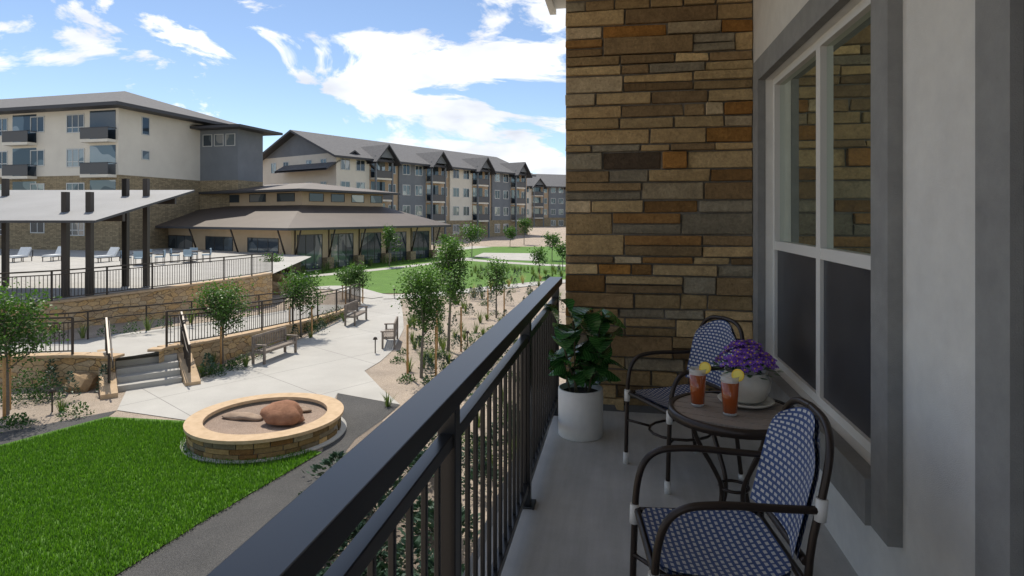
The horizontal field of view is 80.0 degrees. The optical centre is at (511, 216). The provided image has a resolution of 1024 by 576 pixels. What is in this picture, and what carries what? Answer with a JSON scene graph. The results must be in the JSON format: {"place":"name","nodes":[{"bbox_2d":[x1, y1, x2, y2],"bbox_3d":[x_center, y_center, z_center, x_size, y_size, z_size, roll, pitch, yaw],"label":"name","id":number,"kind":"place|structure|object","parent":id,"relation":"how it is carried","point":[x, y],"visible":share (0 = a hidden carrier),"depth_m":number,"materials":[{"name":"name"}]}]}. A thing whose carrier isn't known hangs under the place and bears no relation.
{"place":"outdoors","nodes":[
{"label":"outdoors","id":0,"kind":"place"},
{"bbox_2d":[0,410,116,444],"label":"concrete curb","id":1,"kind":"structure","parent":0,"point":[11,436],"depth_m":14.29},
{"bbox_2d":[2,305,294,344],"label":"ramp planting gravel","id":2,"kind":"structure","parent":0,"point":[93,331],"depth_m":22.86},
{"bbox_2d":[97,342,200,399],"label":"stair side walls","id":3,"kind":"structure","parent":0,"point":[110,390],"depth_m":17.74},
{"bbox_2d":[0,248,310,301],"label":"terrace paving","id":4,"kind":"structure","parent":0,"point":[209,270],"depth_m":35.91,"materials":[{"name":"concrete"}]},
{"bbox_2d":[10,247,32,262],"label":"lounger","id":5,"kind":"object","parent":4,"relation":"on","point":[23,252],"visible":0.84,"depth_m":41.58,"materials":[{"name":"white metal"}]},
{"bbox_2d":[41,246,60,261],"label":"lounger","id":6,"kind":"object","parent":4,"relation":"on","point":[57,253],"visible":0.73,"depth_m":42.01,"materials":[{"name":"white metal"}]},
{"bbox_2d":[1,179,176,296],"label":"pavilion posts","id":7,"kind":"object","parent":4,"relation":"on","point":[65,235],"depth_m":26.78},
{"bbox_2d":[0,190,194,222],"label":"pergola roof","id":8,"kind":"structure","parent":7,"relation":"on","point":[30,206],"depth_m":24.77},
{"bbox_2d":[94,247,120,262],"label":"lounger","id":9,"kind":"object","parent":4,"relation":"on","point":[112,252],"visible":0.77,"depth_m":41.51,"materials":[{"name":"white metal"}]},
{"bbox_2d":[0,108,262,250],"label":"building walls","id":10,"kind":"structure","parent":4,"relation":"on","point":[103,149],"depth_m":56.49,"materials":[{"name":"paint"}]},
{"bbox_2d":[0,91,282,135],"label":"building roof","id":11,"kind":"structure","parent":10,"relation":"on","point":[122,100],"depth_m":58.83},
{"bbox_2d":[120,249,165,265],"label":"patio chairs","id":12,"kind":"object","parent":4,"relation":"on","point":[137,254],"visible":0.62,"depth_m":38.28,"materials":[{"name":"grey metal"}]},
{"bbox_2d":[169,248,211,262],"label":"dining set","id":13,"kind":"object","parent":4,"relation":"on","point":[190,252],"visible":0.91,"depth_m":40.90,"materials":[{"name":"grey metal"}]},
{"bbox_2d":[0,417,320,575],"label":"lawn","id":14,"kind":"structure","parent":0,"point":[98,433],"depth_m":11.01,"materials":[{"name":"plant"}]},
{"bbox_2d":[117,393,399,575],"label":"dark path","id":15,"kind":"structure","parent":0,"point":[207,546],"depth_m":10.15,"materials":[{"name":"concrete"}]},
{"bbox_2d":[203,402,326,434],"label":"sand","id":16,"kind":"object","parent":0,"point":[218,423],"visible":0.29,"depth_m":13.74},
{"bbox_2d":[0,226,565,575],"bbox_3d":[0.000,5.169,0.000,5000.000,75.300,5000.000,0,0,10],"label":"terrain","id":17,"kind":"structure","parent":0,"point":[384,374],"depth_m":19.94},
{"bbox_2d":[2,351,10,419],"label":"tree stakes","id":18,"kind":"object","parent":17,"relation":"on","point":[4,386],"visible":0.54,"depth_m":14.89,"materials":[{"name":"brown wood"}]},
{"bbox_2d":[0,278,68,414],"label":"tree leaves","id":19,"kind":"object","parent":17,"relation":"on","point":[29,306],"depth_m":15.29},
{"bbox_2d":[48,388,55,411],"bbox_3d":[-11.661,4.668,15.484,0.180,0.600,0.171,0,0,10],"label":"path light","id":20,"kind":"object","parent":17,"relation":"on","point":[52,391],"visible":1,"depth_m":15.46,"materials":[{"name":"brown metal"}]},
{"bbox_2d":[63,372,97,392],"bbox_3d":[-12.312,4.789,17.428,0.842,0.659,0.783,0,0,-12],"label":"boulder","id":21,"kind":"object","parent":17,"relation":"on","point":[87,381],"depth_m":17.24,"materials":[{"name":"stone"}]},
{"bbox_2d":[0,272,272,334],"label":"terrace wall","id":22,"kind":"structure","parent":17,"relation":"on","point":[262,282],"depth_m":24.70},
{"bbox_2d":[0,252,272,302],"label":"terrace railing","id":23,"kind":"object","parent":22,"relation":"on","point":[51,274],"visible":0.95,"depth_m":24.50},
{"bbox_2d":[105,311,190,383],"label":"stair handrails","id":24,"kind":"object","parent":17,"relation":"on","point":[184,337],"visible":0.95,"depth_m":18.20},
{"bbox_2d":[115,343,181,391],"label":"stair steps","id":25,"kind":"structure","parent":17,"relation":"on","point":[141,371],"depth_m":18.03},
{"bbox_2d":[3,305,343,356],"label":"ramp paving","id":26,"kind":"structure","parent":17,"relation":"on","point":[132,344],"depth_m":20.51,"materials":[{"name":"concrete"}]},
{"bbox_2d":[0,303,360,387],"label":"retaining wall","id":27,"kind":"structure","parent":17,"relation":"on","point":[92,362],"depth_m":18.00,"materials":[{"name":"stone"}]},
{"bbox_2d":[0,283,360,354],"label":"ramp railings","id":28,"kind":"object","parent":27,"relation":"on","point":[349,295],"visible":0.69,"depth_m":21.89,"materials":[{"name":"brown metal"}]},
{"bbox_2d":[220,327,221,363],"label":"tree stakes","id":29,"kind":"object","parent":17,"relation":"on","point":[220,345],"visible":0.5,"depth_m":19.85,"materials":[{"name":"brown wood"}]},
{"bbox_2d":[182,274,261,363],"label":"tree leaves","id":30,"kind":"object","parent":17,"relation":"on","point":[229,305],"depth_m":20.17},
{"bbox_2d":[0,307,481,432],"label":"shrubs","id":31,"kind":"object","parent":17,"relation":"on","point":[8,422],"visible":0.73,"depth_m":16.67,"materials":[{"name":"green plant"}]},
{"bbox_2d":[117,297,403,419],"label":"plaza paving","id":32,"kind":"structure","parent":17,"relation":"on","point":[340,357],"depth_m":18.92,"materials":[{"name":"concrete"}]},
{"bbox_2d":[251,327,297,364],"bbox_3d":[-8.143,4.437,21.031,0.540,0.940,1.827,0,0,14],"label":"bench","id":33,"kind":"object","parent":32,"relation":"on","point":[257,341],"visible":0.99,"depth_m":20.89,"materials":[{"name":"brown wood"}]},
{"bbox_2d":[315,286,391,297],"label":"walkway","id":34,"kind":"structure","parent":32,"relation":"on","point":[367,293],"depth_m":37.13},
{"bbox_2d":[344,300,367,325],"bbox_3d":[-7.015,4.351,27.537,0.540,0.940,1.621,0,0,5],"label":"bench","id":35,"kind":"object","parent":32,"relation":"on","point":[353,306],"visible":0.99,"depth_m":27.31,"materials":[{"name":"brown wood"}]},
{"bbox_2d":[380,316,397,348],"bbox_3d":[-4.652,4.408,23.227,0.540,0.940,1.690,0,0,-7],"label":"bench","id":36,"kind":"object","parent":32,"relation":"on","point":[393,335],"visible":0.98,"depth_m":22.49,"materials":[{"name":"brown wood"}]},
{"bbox_2d":[180,417,346,463],"bbox_3d":[-5.617,4.967,14.005,3.526,0.040,3.526,0,0,10],"label":"fire pit base","id":37,"kind":"object","parent":17,"relation":"on","point":[340,432],"visible":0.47,"depth_m":13.00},
{"bbox_2d":[203,400,338,457],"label":"fire pit stones","id":38,"kind":"object","parent":17,"relation":"on","point":[336,427],"visible":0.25,"depth_m":14.93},
{"bbox_2d":[222,412,262,420],"bbox_3d":[-6.188,4.596,14.066,1.053,0.132,0.325,0,0,10],"label":"rock","id":39,"kind":"object","parent":38,"relation":"on","point":[248,416],"visible":0.94,"depth_m":13.96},
{"bbox_2d":[186,417,340,459],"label":"firepit stones","id":40,"kind":"object","parent":38,"relation":"attached to","point":[243,451],"visible":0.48,"depth_m":12.57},
{"bbox_2d":[183,393,343,444],"bbox_3d":[-5.617,4.572,14.005,3.396,0.070,3.396,0,0,10],"label":"fire pit cap","id":41,"kind":"object","parent":40,"relation":"on","point":[194,428],"visible":1,"depth_m":13.48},
{"bbox_2d":[260,400,304,425],"bbox_3d":[-5.164,4.386,13.769,0.986,0.452,0.735,0,0,10],"label":"boulder","id":42,"kind":"object","parent":38,"relation":"on","point":[285,412],"visible":1,"depth_m":13.53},
{"bbox_2d":[300,406,311,412],"bbox_3d":[-5.151,4.607,14.610,0.762,0.116,0.406,0,0,-6],"label":"rock","id":43,"kind":"object","parent":38,"relation":"on","point":[306,409],"visible":0.27,"depth_m":14.53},
{"bbox_2d":[6,270,550,465],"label":"bed shrubs","id":44,"kind":"object","parent":17,"relation":"on","point":[338,316],"visible":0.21,"depth_m":19.93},
{"bbox_2d":[272,273,285,281],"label":"boulder wall","id":45,"kind":"structure","parent":17,"relation":"on","point":[277,277],"depth_m":40.79,"materials":[{"name":"stone"}]},
{"bbox_2d":[272,285,286,294],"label":"boulder wall","id":46,"kind":"structure","parent":17,"relation":"on","point":[275,288],"depth_m":36.55,"materials":[{"name":"stone"}]},
{"bbox_2d":[276,278,290,288],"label":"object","id":47,"kind":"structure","parent":17,"relation":"on","point":[281,281],"depth_m":38.61,"materials":[{"name":"plant"}]},
{"bbox_2d":[289,306,312,336],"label":"tree stakes","id":48,"kind":"object","parent":17,"relation":"on","point":[311,318],"visible":0.65,"depth_m":24.47,"materials":[{"name":"brown wood"}]},
{"bbox_2d":[168,191,436,272],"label":"clubhouse walls","id":49,"kind":"structure","parent":17,"relation":"on","point":[313,244],"depth_m":56.27,"materials":[{"name":"paint"}]},
{"bbox_2d":[155,183,450,230],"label":"roof","id":50,"kind":"structure","parent":49,"relation":"on","point":[296,217],"depth_m":56.73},
{"bbox_2d":[189,227,440,256],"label":"clubhouse brackets","id":51,"kind":"object","parent":49,"relation":"attached to","point":[329,249],"visible":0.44,"depth_m":52.54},
{"bbox_2d":[274,264,332,336],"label":"tree leaves","id":52,"kind":"object","parent":17,"relation":"on","point":[301,283],"depth_m":24.42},
{"bbox_2d":[52,264,564,465],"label":"shrubs","id":53,"kind":"object","parent":17,"relation":"on","point":[442,344],"visible":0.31,"depth_m":22.35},
{"bbox_2d":[76,247,561,406],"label":"ornamental grasses","id":54,"kind":"object","parent":17,"relation":"on","point":[148,328],"visible":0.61,"depth_m":47.50,"materials":[{"name":"green plant"}]},
{"bbox_2d":[334,262,355,289],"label":"tree leaves","id":55,"kind":"object","parent":17,"relation":"on","point":[339,273],"depth_m":34.61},
{"bbox_2d":[339,260,373,292],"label":"tree leaves","id":56,"kind":"object","parent":17,"relation":"on","point":[351,277],"depth_m":32.82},
{"bbox_2d":[277,246,485,274],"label":"walkway","id":57,"kind":"structure","parent":17,"relation":"on","point":[469,247],"depth_m":78.00,"materials":[{"name":"concrete"}]},
{"bbox_2d":[306,258,472,276],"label":"walkway","id":58,"kind":"structure","parent":17,"relation":"on","point":[327,274],"depth_m":51.93,"materials":[{"name":"concrete"}]},
{"bbox_2d":[321,421,462,574],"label":"bed under balcony","id":59,"kind":"object","parent":17,"relation":"on","point":[430,482],"visible":0.18,"depth_m":10.19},
{"bbox_2d":[263,153,527,240],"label":"building walls","id":60,"kind":"structure","parent":17,"relation":"on","point":[455,199],"depth_m":97.27,"materials":[{"name":"paint"}]},
{"bbox_2d":[263,130,535,177],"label":"building roof","id":61,"kind":"structure","parent":60,"relation":"on","point":[289,143],"depth_m":89.89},
{"bbox_2d":[406,325,436,376],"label":"tree stakes","id":62,"kind":"object","parent":17,"relation":"on","point":[407,350],"visible":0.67,"depth_m":18.66,"materials":[{"name":"brown wood"}]},
{"bbox_2d":[390,260,462,377],"bbox_3d":[-2.611,3.129,18.617,2.194,3.600,2.230,0,0,10],"label":"tree","id":63,"kind":"object","parent":17,"relation":"on","point":[420,284],"depth_m":18.44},
{"bbox_2d":[323,275,549,575],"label":"shrubs","id":64,"kind":"object","parent":17,"relation":"on","point":[431,526],"visible":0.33,"depth_m":9.35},
{"bbox_2d":[436,307,461,351],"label":"tree stakes","id":65,"kind":"object","parent":17,"relation":"on","point":[460,329],"visible":0.61,"depth_m":22.00,"materials":[{"name":"brown wood"}]},
{"bbox_2d":[426,233,472,350],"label":"tree leaves","id":66,"kind":"object","parent":17,"relation":"on","point":[447,247],"depth_m":22.00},
{"bbox_2d":[439,272,542,301],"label":"shrubs","id":67,"kind":"object","parent":17,"relation":"on","point":[508,282],"visible":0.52,"depth_m":39.87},
{"bbox_2d":[487,288,504,317],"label":"tree stakes","id":68,"kind":"object","parent":17,"relation":"on","point":[488,302],"visible":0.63,"depth_m":28.51,"materials":[{"name":"brown wood"}]},
{"bbox_2d":[481,256,511,317],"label":"tree leaves","id":69,"kind":"object","parent":17,"relation":"on","point":[497,272],"depth_m":28.66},
{"bbox_2d":[517,217,532,234],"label":"tree leaves","id":70,"kind":"object","parent":17,"relation":"on","point":[526,223],"depth_m":86.14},
{"bbox_2d":[527,185,565,226],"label":"building walls","id":71,"kind":"structure","parent":17,"relation":"on","point":[546,207],"depth_m":172.22,"materials":[{"name":"grey paint"}]},
{"bbox_2d":[527,174,565,188],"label":"building roof","id":72,"kind":"object","parent":71,"relation":"on","point":[549,180],"visible":0.18,"depth_m":174.54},
{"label":"building","id":73,"kind":"structure","parent":17,"relation":"on"},
{"bbox_2d":[554,0,565,8],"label":"balcony ceiling","id":74,"kind":"structure","parent":73,"relation":"attached to","point":[560,4],"depth_m":5.22,"materials":[{"name":"white"}]},
{"bbox_2d":[545,0,555,14],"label":"roof fascia","id":75,"kind":"structure","parent":74,"relation":"attached to","point":[551,6],"depth_m":5.15,"materials":[{"name":"white"}]},
{"bbox_2d":[472,411,857,575],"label":"balcony floor","id":76,"kind":"structure","parent":73,"relation":"attached to","point":[575,522],"depth_m":3.32,"materials":[{"name":"concrete"}]},
{"bbox_2d":[206,277,561,575],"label":"balcony railing","id":77,"kind":"object","parent":76,"relation":"on","point":[309,530],"visible":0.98,"depth_m":1.71,"materials":[{"name":"metal"}]},
{"bbox_2d":[462,472,507,575],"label":"balcony fascia","id":78,"kind":"structure","parent":76,"relation":"attached to","point":[471,565],"depth_m":2.86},
{"bbox_2d":[558,382,602,441],"bbox_3d":[0.481,1.365,4.282,0.314,0.330,0.314,0,0,10],"label":"planter pot","id":79,"kind":"object","parent":76,"relation":"on","point":[580,417],"visible":0.86,"depth_m":4.15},
{"bbox_2d":[563,387,597,392],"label":"planter soil","id":80,"kind":"structure","parent":79,"relation":"in","point":[581,389],"depth_m":4.33,"materials":[{"name":"soil"}]},
{"bbox_2d":[544,299,627,392],"bbox_3d":[0.507,0.903,4.280,0.604,0.697,0.625,0,0,10],"label":"fig","id":81,"kind":"object","parent":80,"relation":"on","point":[587,359],"depth_m":4.22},
{"bbox_2d":[603,403,666,413],"bbox_3d":[1.129,1.505,4.763,1.430,0.050,0.066,0,0,10],"label":"stone base flashing","id":82,"kind":"object","parent":76,"relation":"on","point":[637,408],"visible":0.14,"depth_m":4.76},
{"bbox_2d":[566,0,752,402],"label":"stone veneer","id":83,"kind":"object","parent":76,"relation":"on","point":[644,200],"visible":0.07,"depth_m":4.78,"materials":[{"name":"stone"}]},
{"bbox_2d":[565,0,752,410],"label":"stone wall stones","id":84,"kind":"object","parent":83,"relation":"on","point":[630,44],"visible":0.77,"depth_m":4.75,"materials":[{"name":"stone"}]},
{"bbox_2d":[623,315,743,494],"bbox_3d":[1.043,1.075,3.673,0.592,0.914,0.481,0,0,-21],"label":"chair frame","id":85,"kind":"object","parent":76,"relation":"on","point":[668,420],"visible":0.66,"depth_m":3.65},
{"bbox_2d":[635,320,736,409],"bbox_3d":[1.060,0.879,3.681,0.546,0.475,0.419,0,0,-22],"label":"chair weave","id":86,"kind":"object","parent":85,"relation":"attached to","point":[711,339],"visible":0.5,"depth_m":3.79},
{"bbox_2d":[629,397,833,575],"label":"chair frame","id":87,"kind":"object","parent":76,"relation":"on","point":[818,510],"visible":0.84,"depth_m":1.85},
{"bbox_2d":[642,407,819,575],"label":"chair weave","id":88,"kind":"object","parent":87,"relation":"attached to","point":[721,543],"visible":0.91,"depth_m":2.04,"materials":[{"name":"wicker"}]},
{"bbox_2d":[668,391,794,501],"bbox_3d":[0.986,1.196,2.710,0.570,0.681,0.570,0,0,10],"label":"table frame","id":89,"kind":"object","parent":76,"relation":"on","point":[695,426],"visible":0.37,"depth_m":2.63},
{"bbox_2d":[673,393,782,429],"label":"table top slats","id":90,"kind":"object","parent":89,"relation":"on","point":[709,411],"visible":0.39,"depth_m":2.66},
{"bbox_2d":[717,366,774,408],"bbox_3d":[1.071,0.780,2.795,0.248,0.152,0.248,0,0,10],"label":"flower bowl","id":91,"kind":"object","parent":89,"relation":"on","point":[754,390],"visible":0.71,"depth_m":2.71,"materials":[{"name":"beige ceramic"}]},
{"bbox_2d":[712,339,782,379],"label":"purple flowers","id":92,"kind":"object","parent":91,"relation":"on","point":[732,360],"visible":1,"depth_m":2.73,"materials":[{"name":"purple plant"}]},
{"bbox_2d":[753,0,974,575],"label":"stucco wall","id":93,"kind":"structure","parent":76,"relation":"on","point":[938,287],"depth_m":1.99,"materials":[{"name":"paint"}]},
{"bbox_2d":[773,0,870,453],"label":"window frame","id":94,"kind":"object","parent":93,"relation":"in","point":[820,252],"visible":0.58,"depth_m":3.26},
{"bbox_2d":[778,250,870,438],"bbox_3d":[1.666,0.605,3.286,0.001,0.810,1.950,0,0,10],"label":"screen window","id":95,"kind":"structure","parent":94,"relation":"in","point":[847,341],"depth_m":3.10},
{"bbox_2d":[780,10,870,254],"bbox_3d":[1.681,-0.375,3.283,0.001,1.150,1.950,0,0,10],"label":"window glass","id":96,"kind":"object","parent":94,"relation":"in","point":[849,139],"visible":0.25,"depth_m":3.12,"materials":[{"name":"glass"}]},
{"bbox_2d":[753,0,1023,575],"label":"window trim","id":97,"kind":"structure","parent":93,"relation":"attached to","point":[872,495],"depth_m":1.65,"materials":[{"name":"paint"}]},
{"bbox_2d":[0,0,565,174],"label":"sky","id":98,"kind":"structure","parent":0,"point":[479,77],"materials":[{"name":"blue"}]},
{"bbox_2d":[284,254,565,292],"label":"lawn","id":99,"kind":"structure","parent":0,"point":[382,280],"depth_m":46.62,"materials":[{"name":"green plant"}]},
{"bbox_2d":[259,252,283,272],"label":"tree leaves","id":100,"kind":"object","parent":99,"relation":"on","point":[274,259],"depth_m":41.32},
{"bbox_2d":[379,225,404,266],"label":"tree leaves","id":101,"kind":"object","parent":99,"relation":"on","point":[387,235],"depth_m":53.64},
{"bbox_2d":[527,244,547,276],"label":"tree leaves","id":102,"kind":"object","parent":99,"relation":"on","point":[538,253],"depth_m":45.59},
{"bbox_2d":[551,240,565,269],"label":"tree leaves","id":103,"kind":"object","parent":99,"relation":"on","point":[562,249],"depth_m":50.78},
{"bbox_2d":[285,247,565,274],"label":"lawn","id":104,"kind":"structure","parent":0,"point":[476,251],"depth_m":72.71,"materials":[{"name":"green plant"}]},
{"bbox_2d":[438,233,450,243],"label":"tree leaves","id":105,"kind":"object","parent":104,"relation":"on","point":[443,235],"depth_m":70.19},
{"bbox_2d":[457,221,486,256],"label":"tree leaves","id":106,"kind":"object","parent":104,"relation":"on","point":[471,233],"depth_m":64.80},
{"bbox_2d":[503,226,517,240],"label":"tree leaves","id":107,"kind":"object","parent":104,"relation":"on","point":[510,233],"depth_m":81.86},
{"bbox_2d":[383,279,564,298],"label":"lawn path","id":108,"kind":"structure","parent":0,"point":[511,285],"depth_m":39.49,"materials":[{"name":"concrete"}]},
{"bbox_2d":[474,253,537,260],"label":"terrace","id":109,"kind":"structure","parent":0,"point":[517,256],"depth_m":64.89,"materials":[{"name":"concrete"}]},
{"bbox_2d":[466,259,565,266],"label":"path","id":110,"kind":"structure","parent":0,"point":[514,262],"depth_m":56.62,"materials":[{"name":"concrete"}]},
{"bbox_2d":[539,254,565,261],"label":"lawn","id":111,"kind":"structure","parent":0,"point":[554,257],"depth_m":62.37,"materials":[{"name":"green plant"}]},
{"bbox_2d":[541,231,562,259],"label":"tree leaves","id":112,"kind":"object","parent":111,"relation":"on","point":[548,238],"depth_m":59.98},
{"bbox_3d":[0.841,0.772,2.765,0.078,0.168,0.078,0,0,10],"label":"tea glass","id":113,"kind":"object","parent":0,"visible":0},
{"bbox_2d":[689,372,705,404],"bbox_3d":[0.841,0.779,2.765,0.075,0.130,0.075,0,0,10],"label":"tea glass","id":114,"kind":"object","parent":113,"relation":"in","point":[697,387],"visible":0.94,"depth_m":2.74,"materials":[{"name":"brown"}]},
{"bbox_2d":[693,369,702,374],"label":"ice cubes","id":115,"kind":"object","parent":114,"relation":"on","point":[697,371],"visible":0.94,"depth_m":2.76,"materials":[{"name":"beige"}]},
{"bbox_2d":[699,362,710,373],"bbox_3d":[0.871,0.684,2.753,0.054,0.053,0.022,0,0,40],"label":"lemon slice","id":116,"kind":"object","parent":114,"relation":"on","point":[704,367],"visible":1,"depth_m":2.75,"materials":[{"name":"yellow"}]},
{"bbox_3d":[0.941,0.772,2.635,0.078,0.168,0.078,0,0,10],"label":"tea glass","id":117,"kind":"object","parent":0,"visible":0},
{"bbox_2d":[721,379,738,413],"bbox_3d":[0.941,0.779,2.635,0.075,0.130,0.075,0,0,10],"label":"tea glass","id":118,"kind":"object","parent":117,"relation":"in","point":[730,392],"visible":0.9,"depth_m":2.61,"materials":[{"name":"brown"}]},
{"bbox_2d":[725,377,737,382],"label":"tea ice cubes","id":119,"kind":"object","parent":118,"relation":"on","point":[729,380],"visible":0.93,"depth_m":2.62,"materials":[{"name":"beige"}]},
{"bbox_2d":[731,369,744,381],"bbox_3d":[0.971,0.684,2.623,0.054,0.053,0.022,0,0,40],"label":"lemon slice","id":120,"kind":"object","parent":117,"relation":"on","point":[738,375],"visible":1,"depth_m":2.62,"materials":[{"name":"yellow"}]}
]}

